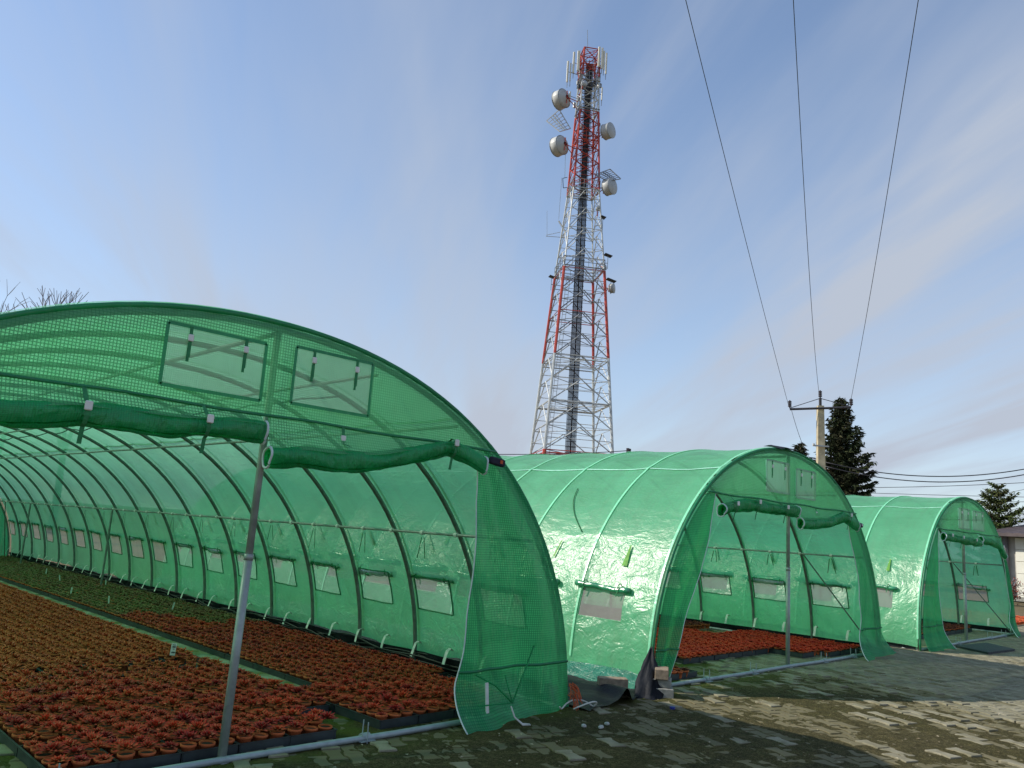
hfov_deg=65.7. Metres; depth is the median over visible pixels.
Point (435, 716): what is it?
plant tray
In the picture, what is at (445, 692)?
potted succulent
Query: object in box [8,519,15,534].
window
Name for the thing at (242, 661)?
plant tray
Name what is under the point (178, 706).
potted succulent
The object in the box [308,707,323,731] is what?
potted succulent
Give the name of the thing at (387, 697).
potted succulent
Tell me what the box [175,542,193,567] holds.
window
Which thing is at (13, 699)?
potted succulent
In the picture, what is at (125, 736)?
potted succulent
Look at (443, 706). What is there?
potted succulent
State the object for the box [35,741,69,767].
potted succulent
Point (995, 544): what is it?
rolled door
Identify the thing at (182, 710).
potted succulent
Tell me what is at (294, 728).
potted succulent
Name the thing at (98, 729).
potted succulent
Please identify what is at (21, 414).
rolled door
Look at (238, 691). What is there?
potted succulent
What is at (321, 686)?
potted succulent
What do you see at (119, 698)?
potted succulent
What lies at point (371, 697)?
potted succulent
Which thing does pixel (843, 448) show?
spruce tree
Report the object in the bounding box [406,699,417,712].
potted succulent
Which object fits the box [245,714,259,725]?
potted succulent
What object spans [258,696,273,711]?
potted succulent
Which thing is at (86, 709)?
potted succulent
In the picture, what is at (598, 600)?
window
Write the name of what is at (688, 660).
plant tray
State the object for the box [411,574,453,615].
window
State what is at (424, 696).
potted succulent
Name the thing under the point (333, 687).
potted succulent
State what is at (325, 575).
window
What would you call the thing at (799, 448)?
spruce tree
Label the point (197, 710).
potted succulent
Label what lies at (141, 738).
potted succulent
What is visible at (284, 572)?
window
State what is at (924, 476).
overhead cable
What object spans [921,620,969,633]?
succulent bed
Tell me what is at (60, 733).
potted succulent
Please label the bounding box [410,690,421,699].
potted succulent
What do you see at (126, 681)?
potted succulent
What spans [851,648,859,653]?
plant tray
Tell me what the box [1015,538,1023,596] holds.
garage door
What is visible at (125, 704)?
potted succulent
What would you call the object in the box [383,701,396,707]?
potted succulent
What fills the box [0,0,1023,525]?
sky
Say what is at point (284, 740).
plant tray
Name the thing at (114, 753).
potted succulent
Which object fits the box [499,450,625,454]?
overhead cable
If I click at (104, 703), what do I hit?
potted succulent
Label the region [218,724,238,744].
potted succulent
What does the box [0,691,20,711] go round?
potted succulent
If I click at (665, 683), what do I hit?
brick
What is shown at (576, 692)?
twine
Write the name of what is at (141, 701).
potted succulent
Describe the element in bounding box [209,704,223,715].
potted succulent
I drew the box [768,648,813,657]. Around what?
plant tray
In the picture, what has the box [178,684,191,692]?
potted succulent
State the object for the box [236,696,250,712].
potted succulent
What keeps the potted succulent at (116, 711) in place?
in the plant tray
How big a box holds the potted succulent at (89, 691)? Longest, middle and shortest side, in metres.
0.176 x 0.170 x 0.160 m
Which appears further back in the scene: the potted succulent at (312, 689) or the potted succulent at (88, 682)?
the potted succulent at (312, 689)
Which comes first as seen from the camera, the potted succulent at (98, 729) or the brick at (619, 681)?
the potted succulent at (98, 729)
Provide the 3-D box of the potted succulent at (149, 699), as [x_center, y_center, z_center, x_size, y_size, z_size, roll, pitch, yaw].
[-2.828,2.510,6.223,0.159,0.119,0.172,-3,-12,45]
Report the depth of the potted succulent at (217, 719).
5.67 m
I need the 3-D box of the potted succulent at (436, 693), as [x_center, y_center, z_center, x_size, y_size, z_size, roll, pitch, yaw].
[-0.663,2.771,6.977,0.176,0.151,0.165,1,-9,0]
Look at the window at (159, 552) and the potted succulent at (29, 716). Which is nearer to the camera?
the potted succulent at (29, 716)
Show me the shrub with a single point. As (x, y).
(1014, 589)
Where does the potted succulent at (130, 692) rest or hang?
in the plant tray
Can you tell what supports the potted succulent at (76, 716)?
on the plant tray
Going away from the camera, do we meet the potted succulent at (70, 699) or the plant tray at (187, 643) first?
the potted succulent at (70, 699)
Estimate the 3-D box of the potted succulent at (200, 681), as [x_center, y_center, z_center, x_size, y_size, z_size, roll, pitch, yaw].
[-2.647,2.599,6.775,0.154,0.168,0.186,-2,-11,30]
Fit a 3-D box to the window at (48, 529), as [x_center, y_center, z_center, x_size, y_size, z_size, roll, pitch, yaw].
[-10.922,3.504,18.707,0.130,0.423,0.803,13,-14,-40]
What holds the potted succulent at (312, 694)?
in the plant tray at (325, 706)
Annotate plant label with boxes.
[170,643,176,655]
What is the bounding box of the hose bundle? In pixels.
[9,553,458,676]
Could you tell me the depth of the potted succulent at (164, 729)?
5.41 m
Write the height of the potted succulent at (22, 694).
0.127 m
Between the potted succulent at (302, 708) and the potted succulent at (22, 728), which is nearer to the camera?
the potted succulent at (22, 728)
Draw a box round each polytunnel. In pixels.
[0,301,568,767]
[501,445,895,688]
[846,495,1020,651]
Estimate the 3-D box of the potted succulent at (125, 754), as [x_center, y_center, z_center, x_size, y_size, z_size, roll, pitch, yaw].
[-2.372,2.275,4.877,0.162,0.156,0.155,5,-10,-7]
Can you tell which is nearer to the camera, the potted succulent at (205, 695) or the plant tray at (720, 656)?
the potted succulent at (205, 695)
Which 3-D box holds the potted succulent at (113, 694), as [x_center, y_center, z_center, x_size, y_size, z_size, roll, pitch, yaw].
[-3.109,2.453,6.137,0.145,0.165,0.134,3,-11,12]
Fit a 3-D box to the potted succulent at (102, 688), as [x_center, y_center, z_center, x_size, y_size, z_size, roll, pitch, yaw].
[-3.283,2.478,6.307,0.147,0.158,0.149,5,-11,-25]
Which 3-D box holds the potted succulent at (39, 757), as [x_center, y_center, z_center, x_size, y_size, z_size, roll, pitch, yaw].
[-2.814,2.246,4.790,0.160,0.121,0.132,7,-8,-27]
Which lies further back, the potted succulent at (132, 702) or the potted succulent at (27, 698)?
the potted succulent at (132, 702)
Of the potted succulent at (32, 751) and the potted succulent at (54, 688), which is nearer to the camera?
the potted succulent at (32, 751)
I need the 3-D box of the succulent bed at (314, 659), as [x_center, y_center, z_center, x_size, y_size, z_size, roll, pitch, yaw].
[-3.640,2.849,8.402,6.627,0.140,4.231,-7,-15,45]
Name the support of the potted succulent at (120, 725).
on the plant tray at (159, 760)
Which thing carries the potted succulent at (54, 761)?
in the plant tray at (27, 759)
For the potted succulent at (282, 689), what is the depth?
6.78 m
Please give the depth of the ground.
27.05 m
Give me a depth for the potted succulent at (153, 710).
5.85 m
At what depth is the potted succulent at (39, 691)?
6.24 m
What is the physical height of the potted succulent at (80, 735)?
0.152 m
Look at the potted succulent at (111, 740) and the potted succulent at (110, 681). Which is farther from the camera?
the potted succulent at (110, 681)
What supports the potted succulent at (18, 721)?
in the plant tray at (8, 742)
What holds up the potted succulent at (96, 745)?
in the plant tray at (27, 759)
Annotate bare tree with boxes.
[0,285,88,529]
[0,288,29,313]
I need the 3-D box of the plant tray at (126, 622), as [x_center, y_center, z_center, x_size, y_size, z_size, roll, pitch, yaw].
[-5.056,3.253,10.819,0.649,0.068,0.391,-7,-15,44]
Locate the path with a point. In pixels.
(199, 653)
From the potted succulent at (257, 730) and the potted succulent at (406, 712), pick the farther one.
the potted succulent at (406, 712)
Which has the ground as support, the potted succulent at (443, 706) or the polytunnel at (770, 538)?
the polytunnel at (770, 538)
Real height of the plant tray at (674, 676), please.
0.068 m
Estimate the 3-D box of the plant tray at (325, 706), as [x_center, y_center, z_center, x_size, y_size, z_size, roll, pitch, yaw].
[-1.883,2.696,6.694,0.391,0.068,0.649,14,-14,-43]
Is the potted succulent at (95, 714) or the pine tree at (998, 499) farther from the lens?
the pine tree at (998, 499)
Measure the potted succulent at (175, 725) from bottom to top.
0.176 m
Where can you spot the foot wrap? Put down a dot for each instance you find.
(646, 685)
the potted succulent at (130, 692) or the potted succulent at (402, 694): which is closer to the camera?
the potted succulent at (130, 692)
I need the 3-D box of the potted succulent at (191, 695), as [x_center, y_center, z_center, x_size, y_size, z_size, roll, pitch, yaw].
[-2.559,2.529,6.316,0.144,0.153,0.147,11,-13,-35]
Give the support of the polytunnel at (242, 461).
on the ground
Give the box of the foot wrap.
[634,646,663,699]
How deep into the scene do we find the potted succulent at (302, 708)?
6.12 m
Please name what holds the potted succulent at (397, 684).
in the plant tray
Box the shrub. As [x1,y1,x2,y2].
[1011,577,1023,604]
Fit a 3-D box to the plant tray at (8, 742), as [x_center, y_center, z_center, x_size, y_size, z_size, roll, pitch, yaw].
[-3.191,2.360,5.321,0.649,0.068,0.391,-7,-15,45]
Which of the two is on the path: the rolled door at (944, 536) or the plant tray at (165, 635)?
the plant tray at (165, 635)
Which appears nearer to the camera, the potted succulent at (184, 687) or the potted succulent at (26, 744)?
the potted succulent at (26, 744)
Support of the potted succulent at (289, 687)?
in the plant tray at (325, 706)
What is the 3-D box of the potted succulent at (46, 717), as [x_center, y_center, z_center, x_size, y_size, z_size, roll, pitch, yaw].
[-3.096,2.279,5.250,0.134,0.190,0.159,8,-11,-22]
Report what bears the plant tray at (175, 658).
on the paving
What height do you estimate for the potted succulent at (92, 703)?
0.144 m
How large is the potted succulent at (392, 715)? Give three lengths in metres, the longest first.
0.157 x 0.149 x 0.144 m
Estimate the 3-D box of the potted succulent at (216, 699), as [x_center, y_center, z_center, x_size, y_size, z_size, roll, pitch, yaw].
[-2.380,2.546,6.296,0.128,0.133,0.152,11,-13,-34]
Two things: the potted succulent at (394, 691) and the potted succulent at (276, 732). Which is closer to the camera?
the potted succulent at (276, 732)
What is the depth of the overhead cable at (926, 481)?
33.38 m
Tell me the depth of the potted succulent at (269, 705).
6.37 m
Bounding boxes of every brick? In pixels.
[597,676,627,687]
[653,677,671,687]
[655,666,668,679]
[656,686,673,698]
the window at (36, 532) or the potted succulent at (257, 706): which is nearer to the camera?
the potted succulent at (257, 706)
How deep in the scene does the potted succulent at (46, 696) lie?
6.03 m
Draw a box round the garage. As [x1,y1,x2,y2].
[996,525,1023,601]
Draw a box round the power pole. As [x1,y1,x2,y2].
[788,390,852,469]
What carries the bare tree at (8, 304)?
on the ground
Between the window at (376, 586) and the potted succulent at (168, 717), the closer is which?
the potted succulent at (168, 717)
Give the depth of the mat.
14.32 m
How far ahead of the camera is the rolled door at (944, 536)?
15.17 m
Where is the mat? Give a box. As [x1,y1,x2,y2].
[956,642,1014,653]
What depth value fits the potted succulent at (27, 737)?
5.07 m
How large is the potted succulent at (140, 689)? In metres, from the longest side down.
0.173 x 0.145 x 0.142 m
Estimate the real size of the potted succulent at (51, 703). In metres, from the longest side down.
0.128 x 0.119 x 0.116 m
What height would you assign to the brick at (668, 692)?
0.100 m
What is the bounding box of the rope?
[559,699,596,709]
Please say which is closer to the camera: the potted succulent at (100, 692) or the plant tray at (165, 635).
the potted succulent at (100, 692)
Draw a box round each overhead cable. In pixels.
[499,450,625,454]
[825,462,1023,476]
[826,466,1023,482]
[872,482,1023,487]
[878,493,1007,496]
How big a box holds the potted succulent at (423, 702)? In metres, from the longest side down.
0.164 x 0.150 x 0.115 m
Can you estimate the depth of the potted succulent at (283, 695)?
6.53 m
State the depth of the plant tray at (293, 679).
7.59 m
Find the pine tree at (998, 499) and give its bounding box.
[975,481,1023,540]
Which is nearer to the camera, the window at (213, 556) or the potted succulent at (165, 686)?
the potted succulent at (165, 686)
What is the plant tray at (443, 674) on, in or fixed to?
on the paving
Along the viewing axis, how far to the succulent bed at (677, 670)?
9.34 m
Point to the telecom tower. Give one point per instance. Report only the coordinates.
(561, 99)
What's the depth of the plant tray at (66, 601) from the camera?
12.49 m
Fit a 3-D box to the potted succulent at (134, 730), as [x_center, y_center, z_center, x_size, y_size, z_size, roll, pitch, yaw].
[-2.462,2.303,5.131,0.160,0.179,0.173,-1,-9,22]
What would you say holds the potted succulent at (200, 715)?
in the plant tray
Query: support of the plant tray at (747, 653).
on the paving
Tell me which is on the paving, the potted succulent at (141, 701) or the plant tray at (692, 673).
the plant tray at (692, 673)
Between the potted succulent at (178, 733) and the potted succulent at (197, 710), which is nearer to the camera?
the potted succulent at (178, 733)
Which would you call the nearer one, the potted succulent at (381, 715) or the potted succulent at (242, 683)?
the potted succulent at (381, 715)
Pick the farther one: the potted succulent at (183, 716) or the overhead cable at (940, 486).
the overhead cable at (940, 486)
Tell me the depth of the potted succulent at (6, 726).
5.33 m
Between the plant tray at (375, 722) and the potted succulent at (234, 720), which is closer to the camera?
the potted succulent at (234, 720)
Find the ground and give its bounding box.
[0,498,1023,630]
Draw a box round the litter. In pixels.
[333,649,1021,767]
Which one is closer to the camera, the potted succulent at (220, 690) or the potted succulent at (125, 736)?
the potted succulent at (125, 736)
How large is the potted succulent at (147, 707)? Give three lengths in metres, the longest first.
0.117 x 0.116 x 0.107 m
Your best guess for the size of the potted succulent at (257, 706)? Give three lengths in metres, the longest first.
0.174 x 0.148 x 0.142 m
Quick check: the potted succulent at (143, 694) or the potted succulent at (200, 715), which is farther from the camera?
the potted succulent at (143, 694)
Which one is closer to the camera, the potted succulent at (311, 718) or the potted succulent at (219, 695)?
the potted succulent at (311, 718)
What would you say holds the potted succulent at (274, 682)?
in the plant tray at (325, 706)
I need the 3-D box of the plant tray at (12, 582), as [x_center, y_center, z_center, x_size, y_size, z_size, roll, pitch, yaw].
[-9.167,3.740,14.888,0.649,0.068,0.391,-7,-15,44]
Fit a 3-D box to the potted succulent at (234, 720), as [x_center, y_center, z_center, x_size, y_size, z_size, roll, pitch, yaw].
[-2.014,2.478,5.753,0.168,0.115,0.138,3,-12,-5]
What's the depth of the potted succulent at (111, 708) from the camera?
5.76 m
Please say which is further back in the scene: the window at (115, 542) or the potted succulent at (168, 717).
the window at (115, 542)
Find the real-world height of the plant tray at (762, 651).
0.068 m
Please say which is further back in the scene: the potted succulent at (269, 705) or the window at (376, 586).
the window at (376, 586)
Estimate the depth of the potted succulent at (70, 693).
6.05 m
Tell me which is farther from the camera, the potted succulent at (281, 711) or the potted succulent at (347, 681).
the potted succulent at (347, 681)
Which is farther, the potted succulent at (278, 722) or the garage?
the garage
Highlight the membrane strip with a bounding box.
[9,552,460,675]
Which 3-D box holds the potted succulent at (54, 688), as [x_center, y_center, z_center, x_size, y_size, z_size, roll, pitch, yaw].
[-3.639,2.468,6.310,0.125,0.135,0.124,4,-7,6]
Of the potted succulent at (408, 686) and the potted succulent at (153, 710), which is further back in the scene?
the potted succulent at (408, 686)
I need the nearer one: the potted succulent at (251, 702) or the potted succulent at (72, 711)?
the potted succulent at (72, 711)
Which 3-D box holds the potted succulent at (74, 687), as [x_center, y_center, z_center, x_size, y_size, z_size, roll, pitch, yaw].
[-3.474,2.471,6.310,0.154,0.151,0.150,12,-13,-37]
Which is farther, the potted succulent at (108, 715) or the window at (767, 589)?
the window at (767, 589)
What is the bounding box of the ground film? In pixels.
[258,612,637,710]
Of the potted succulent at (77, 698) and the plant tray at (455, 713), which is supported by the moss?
the plant tray at (455, 713)
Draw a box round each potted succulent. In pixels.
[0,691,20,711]
[0,695,25,712]
[0,711,10,719]
[0,714,14,731]
[2,715,23,734]
[5,717,30,738]
[7,704,25,714]
[11,723,32,744]
[12,703,33,715]
[15,692,29,705]
[18,714,35,720]
[19,732,40,744]
[22,739,43,754]
[23,694,38,711]
[23,718,36,730]
[25,697,46,714]
[26,687,45,695]
[27,720,41,733]
[28,743,47,757]
[33,704,47,717]
[33,744,61,764]
[35,713,56,740]
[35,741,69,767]
[38,720,59,741]
[39,694,51,705]
[43,698,58,705]
[44,705,66,712]
[45,721,71,743]
[47,685,65,695]
[47,692,67,705]
[47,754,70,767]
[52,714,69,732]
[52,735,72,756]
[54,702,69,715]
[54,724,70,736]
[59,704,78,721]
[59,738,83,755]
[62,690,78,703]
[62,725,77,736]
[63,679,82,691]
[63,745,86,767]
[65,694,83,706]
[65,709,84,723]
[67,685,85,694]
[68,712,91,725]
[68,724,88,739]
[69,694,91,711]
[69,754,91,767]
[73,730,92,746]
[78,705,94,715]
[78,716,96,732]
[79,688,99,705]
[81,678,98,688]
[81,731,106,756]
[82,716,105,730]
[84,740,111,765]
[85,694,105,705]
[88,684,101,694]
[89,710,107,727]
[89,727,108,733]
[90,694,109,711]
[93,685,109,690]
[93,753,112,764]
[95,699,115,711]
[96,691,112,699]
[97,712,119,727]
[97,730,116,750]
[99,704,120,710]
[102,679,123,691]
[102,718,120,731]
[102,737,124,754]
[105,690,120,701]
[109,682,124,699]
[109,739,128,759]
[110,709,127,719]
[111,722,131,738]
[113,740,140,760]
[114,702,132,710]
[114,728,133,739]
[115,686,130,701]
[116,711,136,730]
[117,724,145,749]
[120,678,135,695]
[121,688,137,703]
[122,706,135,719]
[124,720,140,728]
[127,699,138,705]
[127,703,145,721]
[130,686,144,698]
[131,734,150,758]
[134,699,151,705]
[134,710,151,723]
[135,691,154,699]
[136,727,156,743]
[138,681,159,696]
[138,739,158,757]
[139,706,153,711]
[140,696,156,705]
[141,713,159,727]
[143,717,168,748]
[146,708,160,720]
[149,684,163,697]
[150,695,165,709]
[151,732,169,755]
[153,709,169,719]
[155,701,171,715]
[156,690,175,700]
[157,727,173,740]
[158,684,173,692]
[158,714,175,723]
[159,741,178,754]
[164,698,184,715]
[165,721,182,741]
[166,692,184,709]
[167,720,186,730]
[171,712,194,738]
[172,729,189,749]
[173,681,186,689]
[174,703,186,710]
[177,708,194,723]
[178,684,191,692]
[178,691,188,702]
[178,730,200,751]
[181,692,199,705]
[181,704,198,708]
[184,717,196,725]
[184,727,199,734]
[186,720,208,749]
[190,702,204,706]
[190,707,206,717]
[191,678,211,693]
[191,718,212,734]
[193,711,210,718]
[194,697,213,710]
[198,693,211,700]
[199,729,217,748]
[201,723,216,739]
[202,690,213,693]
[203,710,221,723]
[204,695,219,710]
[204,701,219,717]
[207,724,221,746]
[208,691,218,695]
[208,714,221,732]
[209,679,222,690]
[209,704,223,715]
[215,687,225,693]
[215,693,225,703]
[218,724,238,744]
[230,726,246,741]
[231,717,244,725]
[232,705,245,716]
[233,694,244,706]
[234,728,254,742]
[235,689,244,701]
[235,712,251,719]
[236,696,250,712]
[236,719,250,728]
[237,678,250,695]
[243,688,260,699]
[244,692,258,708]
[245,699,262,714]
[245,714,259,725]
[246,726,259,741]
[250,708,269,719]
[251,697,264,708]
[251,721,273,740]
[253,683,267,692]
[257,694,274,707]
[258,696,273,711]
[259,679,272,690]
[260,711,277,720]
[261,717,277,738]
[265,695,280,710]
[266,679,283,692]
[267,689,283,699]
[268,697,288,716]
[270,724,284,738]
[272,717,283,725]
[274,706,286,710]
[276,710,287,724]
[276,715,294,733]
[277,686,288,696]
[277,692,292,703]
[280,683,295,692]
[283,708,302,724]
[284,685,296,697]
[284,696,299,709]
[285,700,302,708]
[287,720,304,735]
[290,686,306,704]
[290,704,307,719]
[294,719,309,733]
[298,713,308,725]
[299,695,312,706]
[302,712,323,733]
[303,691,317,705]
[306,687,318,691]
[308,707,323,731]
[311,696,326,705]
[312,684,328,697]
[317,710,336,730]
[322,690,337,701]
[326,684,340,693]
[326,692,343,703]
[336,686,348,701]
[337,677,355,692]
[337,695,352,707]
[345,685,357,698]
[346,694,355,701]
[348,703,358,711]
[353,682,373,698]
[353,689,367,703]
[356,702,368,714]
[362,694,375,709]
[364,702,383,717]
[366,689,380,701]
[370,698,384,711]
[373,712,387,719]
[377,684,394,689]
[379,689,388,696]
[380,692,397,718]
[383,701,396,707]
[387,704,404,718]
[388,688,398,701]
[388,702,402,716]
[390,681,404,694]
[395,690,410,708]
[396,688,411,700]
[400,683,415,697]
[400,700,413,716]
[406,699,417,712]
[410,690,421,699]
[410,702,428,714]
[414,686,425,696]
[415,700,427,713]
[417,694,430,701]
[421,691,436,699]
[425,700,439,712]
[427,690,445,700]
[432,686,443,698]
[437,702,449,711]
[440,697,451,707]
[442,690,453,699]
[447,692,455,708]
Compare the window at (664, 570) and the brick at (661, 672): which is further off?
the window at (664, 570)
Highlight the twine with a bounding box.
[568,682,582,710]
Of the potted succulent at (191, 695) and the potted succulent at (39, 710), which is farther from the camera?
the potted succulent at (191, 695)
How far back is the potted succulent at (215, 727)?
5.38 m
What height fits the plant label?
0.122 m
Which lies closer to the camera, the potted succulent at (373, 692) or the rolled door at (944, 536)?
the potted succulent at (373, 692)
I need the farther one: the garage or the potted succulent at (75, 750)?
the garage
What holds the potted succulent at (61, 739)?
in the plant tray at (27, 759)
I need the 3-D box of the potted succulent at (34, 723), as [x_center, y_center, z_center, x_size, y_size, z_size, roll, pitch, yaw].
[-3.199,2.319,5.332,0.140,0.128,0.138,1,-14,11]
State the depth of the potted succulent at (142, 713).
5.67 m
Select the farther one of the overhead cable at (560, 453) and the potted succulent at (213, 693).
the overhead cable at (560, 453)
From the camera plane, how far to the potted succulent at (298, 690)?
6.62 m
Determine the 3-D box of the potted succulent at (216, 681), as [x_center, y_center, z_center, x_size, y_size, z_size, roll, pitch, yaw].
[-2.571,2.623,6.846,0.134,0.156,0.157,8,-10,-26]
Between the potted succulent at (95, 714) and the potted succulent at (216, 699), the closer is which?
the potted succulent at (95, 714)
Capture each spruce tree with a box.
[792,441,813,459]
[813,397,878,496]
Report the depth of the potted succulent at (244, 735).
5.39 m
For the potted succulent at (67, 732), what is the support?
in the plant tray at (8, 742)
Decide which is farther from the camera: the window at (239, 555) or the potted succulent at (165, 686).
the window at (239, 555)
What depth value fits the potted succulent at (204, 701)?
6.12 m
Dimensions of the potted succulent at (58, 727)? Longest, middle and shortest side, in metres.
0.194 x 0.173 x 0.160 m
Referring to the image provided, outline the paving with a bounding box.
[0,624,1023,767]
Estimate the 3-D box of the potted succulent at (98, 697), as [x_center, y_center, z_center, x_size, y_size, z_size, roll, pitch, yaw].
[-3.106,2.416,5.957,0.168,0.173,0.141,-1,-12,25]
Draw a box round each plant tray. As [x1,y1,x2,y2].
[0,729,44,756]
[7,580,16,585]
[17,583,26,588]
[17,742,119,767]
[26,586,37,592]
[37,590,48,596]
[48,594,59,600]
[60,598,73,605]
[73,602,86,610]
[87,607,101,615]
[100,738,181,767]
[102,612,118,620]
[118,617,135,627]
[129,659,181,670]
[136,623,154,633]
[155,630,175,641]
[161,656,199,667]
[161,725,238,762]
[176,637,199,649]
[199,645,226,658]
[217,722,290,753]
[225,653,253,668]
[253,663,289,679]
[258,692,329,713]
[285,674,311,685]
[285,723,337,745]
[326,701,338,712]
[334,702,418,729]
[403,708,453,723]
[412,695,457,717]
[431,672,446,676]
[670,674,678,679]
[673,666,697,679]
[675,657,699,663]
[699,655,714,661]
[714,653,728,659]
[728,652,741,657]
[742,650,755,656]
[755,648,767,654]
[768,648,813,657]
[816,650,839,656]
[840,649,849,654]
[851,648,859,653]
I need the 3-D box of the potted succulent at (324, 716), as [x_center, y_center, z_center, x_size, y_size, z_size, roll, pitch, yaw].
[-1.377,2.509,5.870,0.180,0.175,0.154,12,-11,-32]
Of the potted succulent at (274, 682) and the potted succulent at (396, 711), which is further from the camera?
the potted succulent at (274, 682)
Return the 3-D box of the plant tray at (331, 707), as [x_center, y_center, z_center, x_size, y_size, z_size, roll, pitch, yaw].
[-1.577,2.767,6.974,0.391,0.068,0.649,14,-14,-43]
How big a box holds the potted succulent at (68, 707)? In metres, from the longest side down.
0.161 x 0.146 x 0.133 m
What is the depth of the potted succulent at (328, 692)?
6.80 m
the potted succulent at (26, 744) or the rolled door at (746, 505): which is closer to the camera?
the potted succulent at (26, 744)
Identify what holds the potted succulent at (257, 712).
on the plant tray at (299, 739)
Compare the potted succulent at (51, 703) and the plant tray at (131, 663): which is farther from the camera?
the plant tray at (131, 663)
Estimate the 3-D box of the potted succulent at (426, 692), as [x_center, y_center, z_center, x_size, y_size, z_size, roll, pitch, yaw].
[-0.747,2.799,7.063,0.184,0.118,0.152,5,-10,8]
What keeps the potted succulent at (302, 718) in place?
in the plant tray at (299, 739)
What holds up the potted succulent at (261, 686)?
in the plant tray at (325, 706)
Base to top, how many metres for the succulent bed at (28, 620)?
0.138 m
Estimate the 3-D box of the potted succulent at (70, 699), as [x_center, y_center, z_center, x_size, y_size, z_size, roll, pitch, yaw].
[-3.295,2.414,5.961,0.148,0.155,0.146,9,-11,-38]
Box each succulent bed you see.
[0,555,261,623]
[0,582,225,688]
[0,610,455,711]
[652,615,709,656]
[654,627,858,659]
[671,666,689,678]
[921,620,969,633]
[1015,615,1023,624]
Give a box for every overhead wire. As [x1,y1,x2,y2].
[685,0,787,401]
[793,0,818,389]
[850,0,918,402]
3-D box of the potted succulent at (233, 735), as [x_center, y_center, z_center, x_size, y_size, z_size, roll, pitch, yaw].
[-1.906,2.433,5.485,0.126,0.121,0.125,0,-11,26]
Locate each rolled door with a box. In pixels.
[0,399,268,444]
[262,441,488,474]
[716,498,801,517]
[796,512,860,531]
[940,532,982,546]
[978,536,1007,559]
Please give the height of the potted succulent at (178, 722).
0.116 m
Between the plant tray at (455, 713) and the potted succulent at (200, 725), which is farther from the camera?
the plant tray at (455, 713)
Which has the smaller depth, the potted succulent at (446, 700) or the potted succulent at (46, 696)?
the potted succulent at (46, 696)
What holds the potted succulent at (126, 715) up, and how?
in the plant tray
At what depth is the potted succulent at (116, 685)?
6.40 m
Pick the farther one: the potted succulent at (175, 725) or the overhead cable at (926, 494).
the overhead cable at (926, 494)
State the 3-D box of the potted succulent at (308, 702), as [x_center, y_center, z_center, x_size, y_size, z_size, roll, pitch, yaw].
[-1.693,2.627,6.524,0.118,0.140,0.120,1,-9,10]
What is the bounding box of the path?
[0,580,299,686]
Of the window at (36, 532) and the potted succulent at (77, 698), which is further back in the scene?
the window at (36, 532)
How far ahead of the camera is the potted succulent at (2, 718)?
5.39 m
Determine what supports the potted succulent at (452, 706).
in the plant tray at (455, 713)
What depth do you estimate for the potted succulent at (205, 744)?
5.21 m
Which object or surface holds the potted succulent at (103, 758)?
in the plant tray at (27, 759)
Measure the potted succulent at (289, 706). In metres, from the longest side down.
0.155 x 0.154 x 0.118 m
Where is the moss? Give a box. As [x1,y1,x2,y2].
[0,630,1023,767]
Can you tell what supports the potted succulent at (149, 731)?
on the plant tray at (159, 760)
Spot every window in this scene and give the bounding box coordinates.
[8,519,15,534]
[19,521,27,536]
[31,523,40,539]
[44,525,53,541]
[58,526,68,544]
[74,528,85,547]
[89,530,102,550]
[109,534,121,554]
[129,536,143,558]
[151,539,167,562]
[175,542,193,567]
[202,546,223,573]
[233,550,257,579]
[269,555,297,586]
[310,561,341,594]
[358,566,393,603]
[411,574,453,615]
[574,579,631,621]
[660,570,670,587]
[700,572,731,595]
[748,577,785,601]
[809,582,849,608]
[876,584,896,607]
[956,582,990,602]
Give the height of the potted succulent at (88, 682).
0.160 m
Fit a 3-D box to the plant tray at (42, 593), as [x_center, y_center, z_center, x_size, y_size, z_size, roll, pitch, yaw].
[-7.797,3.578,13.532,0.391,0.068,0.649,14,-14,-43]
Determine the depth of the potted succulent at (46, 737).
5.15 m
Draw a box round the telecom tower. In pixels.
[529,30,620,454]
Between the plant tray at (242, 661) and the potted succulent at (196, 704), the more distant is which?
the plant tray at (242, 661)
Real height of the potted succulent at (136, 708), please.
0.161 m
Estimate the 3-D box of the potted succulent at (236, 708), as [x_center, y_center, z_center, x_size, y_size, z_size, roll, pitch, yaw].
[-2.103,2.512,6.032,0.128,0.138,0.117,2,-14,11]
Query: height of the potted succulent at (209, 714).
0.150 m
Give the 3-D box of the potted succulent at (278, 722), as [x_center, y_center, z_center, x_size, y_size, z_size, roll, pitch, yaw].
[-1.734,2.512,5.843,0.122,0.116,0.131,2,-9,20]
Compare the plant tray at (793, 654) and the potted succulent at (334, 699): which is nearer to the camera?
the potted succulent at (334, 699)
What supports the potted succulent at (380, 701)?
in the plant tray at (375, 722)
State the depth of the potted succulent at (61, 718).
5.42 m
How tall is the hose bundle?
0.208 m
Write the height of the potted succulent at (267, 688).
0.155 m
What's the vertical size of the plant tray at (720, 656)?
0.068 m
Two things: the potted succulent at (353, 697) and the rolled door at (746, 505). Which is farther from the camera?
the rolled door at (746, 505)
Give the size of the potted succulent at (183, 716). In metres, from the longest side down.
0.195 x 0.169 x 0.156 m
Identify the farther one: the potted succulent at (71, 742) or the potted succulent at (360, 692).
the potted succulent at (360, 692)
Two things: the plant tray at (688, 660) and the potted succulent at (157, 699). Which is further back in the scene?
the plant tray at (688, 660)
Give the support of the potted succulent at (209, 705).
on the plant tray

